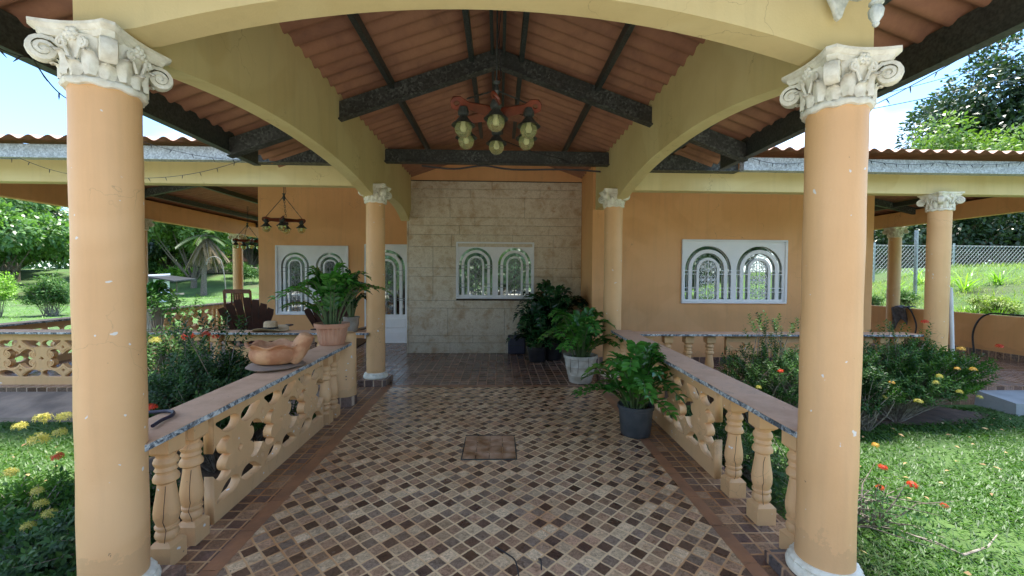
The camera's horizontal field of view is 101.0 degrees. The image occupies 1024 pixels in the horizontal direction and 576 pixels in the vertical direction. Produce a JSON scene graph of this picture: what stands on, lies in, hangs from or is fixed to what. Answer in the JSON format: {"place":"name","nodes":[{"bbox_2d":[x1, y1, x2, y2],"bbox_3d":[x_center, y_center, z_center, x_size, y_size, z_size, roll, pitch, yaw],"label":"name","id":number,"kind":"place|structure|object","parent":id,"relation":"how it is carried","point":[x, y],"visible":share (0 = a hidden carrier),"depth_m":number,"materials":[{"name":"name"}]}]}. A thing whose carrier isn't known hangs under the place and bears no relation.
{"place":"outdoors","nodes":[
{"label":"outdoors","id":0,"kind":"place"},
{"bbox_2d":[0,419,152,507],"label":"grass","id":1,"kind":"structure","parent":0,"point":[29,453],"depth_m":4.01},
{"bbox_2d":[0,293,258,360],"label":"grass","id":2,"kind":"structure","parent":0,"point":[70,315],"depth_m":21.36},
{"bbox_2d":[337,331,356,407],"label":"pier","id":3,"kind":"structure","parent":0,"point":[347,379],"depth_m":4.73,"materials":[{"name":"paint"}]},
{"bbox_2d":[175,387,785,575],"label":"path slab","id":4,"kind":"structure","parent":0,"point":[751,536],"depth_m":2.86,"materials":[{"name":"tile"}]},
{"bbox_2d":[24,16,185,575],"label":"column","id":5,"kind":"structure","parent":4,"relation":"on","point":[109,72],"depth_m":1.81,"materials":[{"name":"paint"}]},
{"bbox_2d":[151,23,377,197],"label":"arched beam","id":6,"kind":"structure","parent":5,"relation":"on","point":[270,74],"depth_m":3.20,"materials":[{"name":"paint"}]},
{"bbox_2d":[73,0,873,65],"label":"arched beam","id":7,"kind":"structure","parent":5,"relation":"on","point":[800,32],"depth_m":1.93,"materials":[{"name":"paint"}]},
{"bbox_2d":[827,0,884,27],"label":"ornament","id":8,"kind":"object","parent":7,"relation":"attached to","point":[875,12],"visible":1,"depth_m":1.62,"materials":[{"name":"white stone"}]},
{"bbox_2d":[145,342,351,564],"bbox_3d":[-1.871,1.028,3.325,0.273,0.782,2.740,0,2,-2],"label":"balustrade","id":9,"kind":"object","parent":4,"relation":"on","point":[186,427],"visible":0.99,"depth_m":2.69,"materials":[{"name":"concrete"}]},
{"bbox_2d":[148,409,175,427],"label":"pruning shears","id":10,"kind":"object","parent":9,"relation":"on","point":[159,421],"visible":0.87,"depth_m":2.31,"materials":[{"name":"grey metal"}]},
{"bbox_2d":[244,332,313,371],"bbox_3d":[-1.946,0.507,3.491,0.435,0.282,0.461,2,2,44],"label":"bowl planter","id":11,"kind":"object","parent":9,"relation":"on","point":[278,354],"visible":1,"depth_m":3.39,"materials":[{"name":"ceramic"}]},
{"bbox_2d":[267,262,391,345],"bbox_3d":[-1.892,0.161,4.533,1.207,0.884,0.898,0,2,-19],"label":"potted plant","id":12,"kind":"object","parent":9,"relation":"on","point":[333,292],"visible":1,"depth_m":4.44,"materials":[{"name":"green plant"}]},
{"bbox_2d":[611,330,797,548],"bbox_3d":[1.537,1.023,3.989,0.273,0.800,3.620,0,2,-2],"label":"balustrade","id":13,"kind":"object","parent":4,"relation":"on","point":[736,399],"visible":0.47,"depth_m":2.92,"materials":[{"name":"concrete"}]},
{"bbox_2d":[764,43,904,575],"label":"column","id":14,"kind":"structure","parent":4,"relation":"on","point":[830,91],"depth_m":1.97,"materials":[{"name":"paint"}]},
{"bbox_2d":[613,39,801,201],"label":"arched beam","id":15,"kind":"structure","parent":14,"relation":"on","point":[710,83],"depth_m":3.46,"materials":[{"name":"paint"}]},
{"bbox_2d":[216,387,751,575],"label":"path","id":16,"kind":"structure","parent":0,"point":[392,484],"depth_m":2.80,"materials":[{"name":"tile"}]},
{"bbox_2d":[196,385,768,575],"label":"path edging","id":17,"kind":"object","parent":16,"relation":"on","point":[229,550],"visible":0.88,"depth_m":2.84,"materials":[{"name":"tile"}]},
{"bbox_2d":[569,340,687,438],"bbox_3d":[1.208,0.930,4.037,1.109,0.908,1.022,2,2,42],"label":"potted plant","id":18,"kind":"object","parent":17,"relation":"on","point":[637,372],"visible":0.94,"depth_m":3.88,"materials":[{"name":"green plant"}]},
{"bbox_2d":[461,435,516,459],"bbox_3d":[-0.195,1.389,3.691,0.460,0.016,0.510,0,2,-2],"label":"hatch cover","id":19,"kind":"object","parent":16,"relation":"on","point":[482,446],"visible":1,"depth_m":3.66,"materials":[{"name":"tile"}]},
{"bbox_2d":[0,406,989,562],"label":"soil","id":20,"kind":"structure","parent":0,"point":[936,414],"depth_m":5.08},
{"bbox_2d":[0,411,74,562],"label":"bush","id":21,"kind":"object","parent":20,"relation":"on","point":[57,496],"visible":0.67,"depth_m":2.80,"materials":[{"name":"green plant"}]},
{"bbox_2d":[0,469,203,575],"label":"bush","id":22,"kind":"object","parent":20,"relation":"on","point":[50,551],"visible":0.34,"depth_m":2.20,"materials":[{"name":"green plant"}]},
{"bbox_2d":[716,310,799,427],"bbox_3d":[3.025,0.941,4.863,1.368,1.381,0.942,0,2,-2],"label":"bush","id":23,"kind":"object","parent":20,"relation":"on","point":[784,386],"visible":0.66,"depth_m":4.76,"materials":[{"name":"green plant"}]},
{"bbox_2d":[860,351,906,431],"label":"bush","id":24,"kind":"object","parent":20,"relation":"on","point":[874,389],"visible":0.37,"depth_m":4.64,"materials":[{"name":"green plant"}]},
{"bbox_2d":[863,319,1003,421],"bbox_3d":[4.789,1.009,5.147,2.231,1.252,1.061,0,2,-12],"label":"bush","id":25,"kind":"object","parent":20,"relation":"on","point":[925,376],"visible":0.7,"depth_m":4.96,"materials":[{"name":"green plant"}]},
{"bbox_2d":[0,267,1023,575],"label":"ground","id":26,"kind":"structure","parent":0,"point":[216,283],"depth_m":4.26,"materials":[{"name":"plant"}]},
{"bbox_2d":[0,271,23,316],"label":"shrub","id":27,"kind":"object","parent":26,"relation":"on","point":[6,291],"visible":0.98,"depth_m":16.89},
{"bbox_2d":[0,197,69,285],"bbox_3d":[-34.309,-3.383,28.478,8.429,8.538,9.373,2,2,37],"label":"broadleaf tree","id":28,"kind":"object","parent":26,"relation":"on","point":[35,232],"visible":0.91,"depth_m":29.07,"materials":[{"name":"green plant"}]},
{"bbox_2d":[16,270,69,315],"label":"shrub","id":29,"kind":"object","parent":26,"relation":"on","point":[44,292],"visible":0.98,"depth_m":17.14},
{"bbox_2d":[21,209,231,268],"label":"wood","id":30,"kind":"object","parent":26,"relation":"on","point":[61,265],"visible":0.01,"depth_m":66.30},
{"bbox_2d":[148,260,163,273],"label":"shrub","id":31,"kind":"object","parent":26,"relation":"on","point":[153,267],"visible":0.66,"depth_m":39.84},
{"bbox_2d":[0,391,318,421],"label":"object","id":32,"kind":"structure","parent":26,"relation":"on","point":[20,406],"depth_m":5.12,"materials":[{"name":"stone"}]},
{"bbox_2d":[148,236,173,258],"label":"dark tree","id":33,"kind":"object","parent":26,"relation":"on","point":[153,248],"visible":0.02,"depth_m":40.09,"materials":[{"name":"green plant"}]},
{"bbox_2d":[148,240,177,269],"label":"broadleaf tree","id":34,"kind":"object","parent":26,"relation":"on","point":[168,260],"visible":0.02,"depth_m":44.45,"materials":[{"name":"green plant"}]},
{"bbox_2d":[155,265,187,276],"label":"shrub","id":35,"kind":"object","parent":26,"relation":"on","point":[176,271],"visible":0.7,"depth_m":36.80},
{"bbox_2d":[148,273,195,301],"bbox_3d":[-21.521,0.011,25.673,3.219,1.804,1.800,0,2,-2],"label":"table","id":36,"kind":"object","parent":26,"relation":"on","point":[168,278],"visible":0.45,"depth_m":25.41,"materials":[{"name":"white"}]},
{"bbox_2d":[147,288,216,404],"bbox_3d":[-3.680,0.796,4.437,1.105,1.604,1.060,0,2,-2],"label":"bush","id":37,"kind":"object","parent":26,"relation":"on","point":[160,356],"visible":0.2,"depth_m":4.45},
{"bbox_2d":[147,221,232,287],"bbox_3d":[-26.249,-4.957,35.331,9.311,10.069,8.591,0,2,-2],"label":"broadleaf tree","id":38,"kind":"object","parent":26,"relation":"on","point":[163,229],"visible":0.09,"depth_m":34.29,"materials":[{"name":"green plant"}]},
{"bbox_2d":[153,227,227,268],"bbox_3d":[-30.148,-5.035,39.678,6.873,8.056,7.449,1,2,28],"label":"broadleaf tree","id":39,"kind":"object","parent":26,"relation":"on","point":[170,241],"visible":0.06,"depth_m":38.51,"materials":[{"name":"green plant"}]},
{"bbox_2d":[154,238,231,266],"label":"broadleaf tree","id":40,"kind":"object","parent":26,"relation":"on","point":[177,256],"visible":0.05,"depth_m":41.09,"materials":[{"name":"green plant"}]},
{"bbox_2d":[174,230,230,295],"bbox_3d":[-23.962,-1.952,32.810,3.536,5.212,3.839,-1,2,-31],"label":"palm tree","id":41,"kind":"object","parent":26,"relation":"on","point":[206,246],"visible":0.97,"depth_m":32.59,"materials":[{"name":"green plant"}]},
{"bbox_2d":[168,267,256,273],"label":"stone wall","id":42,"kind":"structure","parent":26,"relation":"on","point":[220,271],"depth_m":40.82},
{"bbox_2d":[181,253,258,270],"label":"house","id":43,"kind":"structure","parent":26,"relation":"on","point":[244,260],"depth_m":56.80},
{"bbox_2d":[148,308,299,472],"bbox_3d":[-2.770,0.905,3.886,1.604,1.431,1.636,1,2,27],"label":"bush","id":44,"kind":"object","parent":26,"relation":"on","point":[194,376],"visible":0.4,"depth_m":3.65,"materials":[{"name":"green plant"}]},
{"bbox_2d":[243,264,258,282],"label":"shrub","id":45,"kind":"object","parent":26,"relation":"on","point":[249,274],"visible":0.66,"depth_m":36.98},
{"bbox_2d":[243,236,258,266],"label":"dark tree","id":46,"kind":"object","parent":26,"relation":"on","point":[251,260],"visible":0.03,"depth_m":45.00,"materials":[{"name":"green plant"}]},
{"bbox_2d":[1,418,1022,574],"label":"fallen leaves","id":47,"kind":"object","parent":26,"relation":"on","point":[967,572],"visible":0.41,"depth_m":3.83,"materials":[{"name":"brown plant"}]},
{"bbox_2d":[686,411,788,494],"bbox_3d":[2.043,1.430,3.879,0.663,0.444,1.804,0,2,-2],"label":"bush","id":48,"kind":"object","parent":26,"relation":"on","point":[721,433],"visible":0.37,"depth_m":3.52,"materials":[{"name":"green plant"}]},
{"bbox_2d":[743,434,996,572],"bbox_3d":[2.368,1.410,3.045,1.201,0.536,1.513,-1,2,-36],"label":"bush","id":49,"kind":"object","parent":26,"relation":"on","point":[876,500],"visible":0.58,"depth_m":2.77,"materials":[{"name":"green plant"}]},
{"bbox_2d":[872,294,885,305],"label":"weed bush","id":50,"kind":"object","parent":26,"relation":"on","point":[876,300],"visible":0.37,"depth_m":11.03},
{"bbox_2d":[873,226,911,258],"bbox_3d":[13.989,-2.208,18.552,4.701,3.388,4.794,1,2,20],"label":"dark tree","id":51,"kind":"object","parent":26,"relation":"on","point":[878,240],"visible":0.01,"depth_m":16.85,"materials":[{"name":"green plant"}]},
{"bbox_2d":[883,288,920,304],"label":"weed bush","id":52,"kind":"object","parent":26,"relation":"on","point":[905,296],"visible":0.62,"depth_m":10.77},
{"bbox_2d":[913,230,918,293],"bbox_3d":[10.835,-0.592,11.320,0.093,1.905,0.083,0,2,-2],"label":"fence post","id":53,"kind":"object","parent":26,"relation":"on","point":[916,239],"visible":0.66,"depth_m":11.29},
{"bbox_2d":[875,219,1016,267],"bbox_3d":[20.909,-2.995,21.106,6.891,4.870,6.758,-1,2,-32],"label":"dark tree","id":54,"kind":"object","parent":26,"relation":"on","point":[912,265],"visible":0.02,"depth_m":21.39,"materials":[{"name":"green plant"}]},
{"bbox_2d":[872,261,1023,316],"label":"grass","id":55,"kind":"structure","parent":26,"relation":"on","point":[1019,265],"depth_m":11.69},
{"bbox_2d":[872,243,1023,281],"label":"chain link fence","id":56,"kind":"object","parent":26,"relation":"on","point":[953,260],"visible":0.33,"depth_m":14.44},
{"bbox_2d":[880,212,1023,263],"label":"dark tree","id":57,"kind":"object","parent":26,"relation":"on","point":[968,230],"visible":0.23,"depth_m":16.84,"materials":[{"name":"green plant"}]},
{"bbox_2d":[893,30,1023,150],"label":"great tree","id":58,"kind":"object","parent":26,"relation":"on","point":[987,110],"visible":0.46,"depth_m":27.11,"materials":[{"name":"green plant"}]},
{"bbox_2d":[906,110,1023,265],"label":"vine mound","id":59,"kind":"object","parent":26,"relation":"on","point":[954,141],"visible":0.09,"depth_m":19.77,"materials":[{"name":"green plant"}]},
{"bbox_2d":[950,267,1021,291],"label":"grass clump","id":60,"kind":"object","parent":26,"relation":"on","point":[968,285],"visible":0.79,"depth_m":10.89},
{"bbox_2d":[957,214,1023,266],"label":"dark tree","id":61,"kind":"object","parent":26,"relation":"on","point":[1000,255],"visible":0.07,"depth_m":18.96,"materials":[{"name":"green plant"}]},
{"bbox_2d":[963,294,1021,311],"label":"weed bush","id":62,"kind":"object","parent":26,"relation":"on","point":[973,301],"visible":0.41,"depth_m":8.95,"materials":[{"name":"green plant"}]},
{"bbox_2d":[977,269,1012,284],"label":"grass clump","id":63,"kind":"object","parent":26,"relation":"on","point":[991,276],"visible":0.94,"depth_m":10.88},
{"bbox_2d":[974,295,1023,313],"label":"weed bush","id":64,"kind":"object","parent":26,"relation":"on","point":[1013,307],"visible":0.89,"depth_m":8.45,"materials":[{"name":"green plant"}]},
{"bbox_2d":[0,329,1023,404],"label":"terrace","id":65,"kind":"structure","parent":0,"point":[403,366],"depth_m":6.53,"materials":[{"name":"tile"}]},
{"bbox_2d":[0,299,258,371],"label":"balustrade","id":66,"kind":"object","parent":65,"relation":"on","point":[63,322],"visible":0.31,"depth_m":7.15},
{"bbox_2d":[145,218,153,344],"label":"column","id":67,"kind":"structure","parent":65,"relation":"on","point":[149,222],"depth_m":8.67,"materials":[{"name":"paint"}]},
{"bbox_2d":[0,329,368,384],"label":"balustrade","id":68,"kind":"object","parent":65,"relation":"on","point":[43,360],"visible":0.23,"depth_m":5.56,"materials":[{"name":"concrete"}]},
{"bbox_2d":[146,279,181,331],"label":"potted plant","id":69,"kind":"object","parent":68,"relation":"on","point":[158,286],"visible":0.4,"depth_m":5.59,"materials":[{"name":"green plant"}]},
{"bbox_2d":[251,321,288,331],"bbox_3d":[-3.236,0.518,5.657,0.444,0.150,0.444,0,2,-2],"label":"hat","id":70,"kind":"object","parent":68,"relation":"on","point":[274,326],"visible":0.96,"depth_m":5.60,"materials":[{"name":"wicker"}]},
{"bbox_2d":[343,269,366,331],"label":"potted plant","id":71,"kind":"object","parent":68,"relation":"on","point":[352,318],"visible":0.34,"depth_m":5.64,"materials":[{"name":"plant"}]},
{"bbox_2d":[223,289,251,325],"bbox_3d":[-6.048,0.589,9.592,0.610,1.142,0.913,0,2,-5],"label":"rocking chair","id":72,"kind":"object","parent":65,"relation":"on","point":[234,293],"visible":0.23,"depth_m":9.22,"materials":[{"name":"brown wood"}]},
{"bbox_2d":[228,234,246,307],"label":"column","id":73,"kind":"structure","parent":65,"relation":"on","point":[238,268],"depth_m":11.81,"materials":[{"name":"paint"}]},
{"bbox_2d":[0,183,257,237],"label":"beam","id":74,"kind":"structure","parent":73,"relation":"on","point":[53,194],"depth_m":9.11,"materials":[{"name":"paint"}]},
{"bbox_2d":[218,297,292,351],"bbox_3d":[-4.199,0.690,7.011,0.858,1.105,0.756,0,2,-2],"label":"fan chair","id":75,"kind":"object","parent":65,"relation":"on","point":[260,314],"visible":0.41,"depth_m":6.68,"materials":[{"name":"brown wood"}]},
{"bbox_2d":[304,300,365,348],"bbox_3d":[-2.773,0.702,6.905,0.858,1.105,0.756,1,2,11],"label":"fan chair","id":76,"kind":"object","parent":65,"relation":"on","point":[313,317],"visible":0.12,"depth_m":6.63,"materials":[{"name":"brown wood"}]},
{"bbox_2d":[358,183,392,386],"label":"column","id":77,"kind":"structure","parent":65,"relation":"on","point":[376,374],"depth_m":5.60,"materials":[{"name":"paint"}]},
{"bbox_2d":[0,159,354,187],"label":"beam","id":78,"kind":"structure","parent":77,"relation":"on","point":[17,171],"depth_m":5.53,"materials":[{"name":"paint"}]},
{"bbox_2d":[378,140,410,220],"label":"arched beam","id":79,"kind":"structure","parent":77,"relation":"on","point":[396,178],"depth_m":6.91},
{"bbox_2d":[508,335,525,353],"bbox_3d":[0.087,1.051,7.959,0.330,0.386,0.130,0,2,-2],"label":"plant pot","id":80,"kind":"object","parent":65,"relation":"on","point":[515,346],"visible":0.75,"depth_m":7.90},
{"bbox_2d":[506,301,573,362],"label":"potted plant","id":81,"kind":"object","parent":65,"relation":"on","point":[530,331],"visible":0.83,"depth_m":7.15,"materials":[{"name":"plant"}]},
{"bbox_2d":[516,279,589,360],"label":"potted plant","id":82,"kind":"object","parent":65,"relation":"on","point":[557,300],"visible":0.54,"depth_m":7.31,"materials":[{"name":"plant"}]},
{"bbox_2d":[258,149,874,363],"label":"house","id":83,"kind":"structure","parent":65,"relation":"on","point":[474,256],"depth_m":7.95,"materials":[{"name":"painted plaster"},{"name":"travertine"},{"name":"white metal"}]},
{"bbox_2d":[275,245,348,314],"bbox_3d":[-4.292,-0.167,9.082,1.548,1.488,0.082,0,2,-2],"label":"window","id":84,"kind":"structure","parent":83,"relation":"in","point":[292,262],"depth_m":9.07,"materials":[{"name":"white metal"}]},
{"bbox_2d":[364,244,406,342],"bbox_3d":[-2.717,0.126,9.138,0.933,2.140,0.082,0,2,-2],"label":"door","id":85,"kind":"structure","parent":83,"relation":"in","point":[395,254],"depth_m":9.14,"materials":[{"name":"white metal"}]},
{"bbox_2d":[456,242,533,298],"bbox_3d":[-0.318,-0.332,7.997,1.477,1.074,0.082,0,2,-2],"label":"window","id":86,"kind":"structure","parent":83,"relation":"in","point":[481,272],"depth_m":8.00,"materials":[{"name":"white metal"}]},
{"bbox_2d":[0,0,1023,178],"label":"gable roof","id":87,"kind":"structure","parent":83,"relation":"attached to","point":[399,79],"depth_m":4.10,"materials":[{"name":"wood"}]},
{"bbox_2d":[0,48,65,98],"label":"string lights","id":88,"kind":"object","parent":87,"relation":"hanging from","point":[20,56],"visible":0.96,"depth_m":2.42},
{"bbox_2d":[450,10,541,154],"bbox_3d":[-0.118,-1.758,3.250,0.673,1.288,0.770,0,2,-2],"label":"chandelier","id":89,"kind":"object","parent":87,"relation":"hanging from","point":[495,115],"visible":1,"depth_m":3.14,"materials":[{"name":"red metal"}]},
{"bbox_2d":[877,55,969,103],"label":"string lights","id":90,"kind":"object","parent":87,"relation":"hanging from","point":[935,73],"visible":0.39,"depth_m":3.10},
{"bbox_2d":[0,134,1023,226],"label":"house roof","id":91,"kind":"structure","parent":83,"relation":"attached to","point":[234,202],"depth_m":5.55,"materials":[{"name":"tile"}]},
{"bbox_2d":[3,142,241,181],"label":"string lights","id":92,"kind":"object","parent":91,"relation":"hanging from","point":[148,178],"visible":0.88,"depth_m":5.12},
{"bbox_2d":[232,206,258,249],"bbox_3d":[-6.877,-1.620,10.956,0.556,1.222,0.558,0,2,-5],"label":"chandelier","id":93,"kind":"object","parent":91,"relation":"hanging from","point":[235,244],"visible":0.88,"depth_m":10.89,"materials":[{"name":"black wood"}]},
{"bbox_2d":[260,187,306,233],"bbox_3d":[-3.944,-1.569,7.293,0.556,1.222,0.558,1,2,23],"label":"chandelier","id":94,"kind":"object","parent":91,"relation":"hanging from","point":[283,226],"visible":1,"depth_m":7.27,"materials":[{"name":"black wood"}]},
{"bbox_2d":[422,165,600,171],"bbox_3d":[-0.003,-1.720,6.057,2.572,0.083,0.023,0,2,-2],"label":"cable","id":95,"kind":"object","parent":91,"relation":"attached to","point":[506,168],"visible":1,"depth_m":6.04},
{"bbox_2d":[753,158,1023,167],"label":"string lights","id":96,"kind":"object","parent":91,"relation":"attached to","point":[909,164],"visible":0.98,"depth_m":5.41},
{"bbox_2d":[681,239,787,303],"bbox_3d":[3.768,-0.277,7.171,1.820,1.080,0.082,0,2,-2],"label":"window","id":97,"kind":"structure","parent":83,"relation":"in","point":[712,270],"depth_m":7.18,"materials":[{"name":"white metal"}]},
{"bbox_2d":[537,307,623,383],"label":"potted plant","id":98,"kind":"object","parent":65,"relation":"on","point":[582,329],"visible":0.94,"depth_m":5.72,"materials":[{"name":"green plant"}]},
{"bbox_2d":[595,188,629,383],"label":"column","id":99,"kind":"structure","parent":65,"relation":"on","point":[613,206],"depth_m":5.81,"materials":[{"name":"paint"}]},
{"bbox_2d":[595,143,613,209],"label":"arched beam","id":100,"kind":"structure","parent":99,"relation":"on","point":[604,177],"depth_m":6.51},
{"bbox_2d":[633,331,923,383],"bbox_3d":[3.549,0.981,5.830,4.140,0.722,0.260,0,2,-2],"label":"balustrade","id":101,"kind":"object","parent":65,"relation":"on","point":[709,339],"visible":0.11,"depth_m":5.79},
{"bbox_2d":[882,227,908,331],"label":"column","id":102,"kind":"structure","parent":65,"relation":"on","point":[895,235],"depth_m":9.94,"materials":[{"name":"paint"}]},
{"bbox_2d":[874,197,1023,229],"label":"beam","id":103,"kind":"structure","parent":102,"relation":"on","point":[992,206],"depth_m":8.37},
{"bbox_2d":[916,191,964,350],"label":"column","id":104,"kind":"structure","parent":65,"relation":"on","point":[940,207],"depth_m":5.68,"materials":[{"name":"paint"}]},
{"bbox_2d":[633,168,1023,196],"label":"beam","id":105,"kind":"structure","parent":104,"relation":"on","point":[877,184],"depth_m":5.71,"materials":[{"name":"paint"}]},
{"bbox_2d":[871,305,1023,362],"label":"wall","id":106,"kind":"structure","parent":65,"relation":"on","point":[991,331],"depth_m":8.15,"materials":[{"name":"paint"}]},
{"bbox_2d":[891,305,915,328],"bbox_3d":[9.058,0.701,9.761,0.252,0.593,0.419,0,2,-2],"label":"cloth","id":107,"kind":"object","parent":106,"relation":"on","point":[899,313],"visible":0.94,"depth_m":9.77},
{"bbox_2d":[972,313,1023,351],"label":"hose","id":108,"kind":"object","parent":106,"relation":"attached to","point":[975,325],"visible":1,"depth_m":8.13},
{"bbox_2d":[949,288,954,358],"bbox_3d":[6.207,0.670,5.951,0.102,1.351,0.048,2,2,43],"label":"pipe","id":109,"kind":"object","parent":65,"relation":"on","point":[951,321],"visible":0.58,"depth_m":5.93,"materials":[{"name":"plastic"}]},
{"bbox_2d":[0,29,1023,268],"label":"sky","id":110,"kind":"structure","parent":0,"point":[29,104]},
{"bbox_2d":[671,405,1023,575],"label":"grass","id":111,"kind":"structure","parent":0,"point":[952,493],"depth_m":3.44,"materials":[{"name":"plant"}]},
{"bbox_2d":[912,534,997,555],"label":"dead branch","id":112,"kind":"object","parent":111,"relation":"on","point":[975,550],"visible":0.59,"depth_m":2.59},
{"bbox_2d":[874,74,1023,108],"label":"power line","id":113,"kind":"object","parent":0,"point":[948,93],"visible":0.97,"depth_m":18.34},
{"bbox_2d":[974,390,1023,415],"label":"pavement","id":114,"kind":"structure","parent":0,"point":[1009,402],"depth_m":5.57,"materials":[{"name":"concrete"}]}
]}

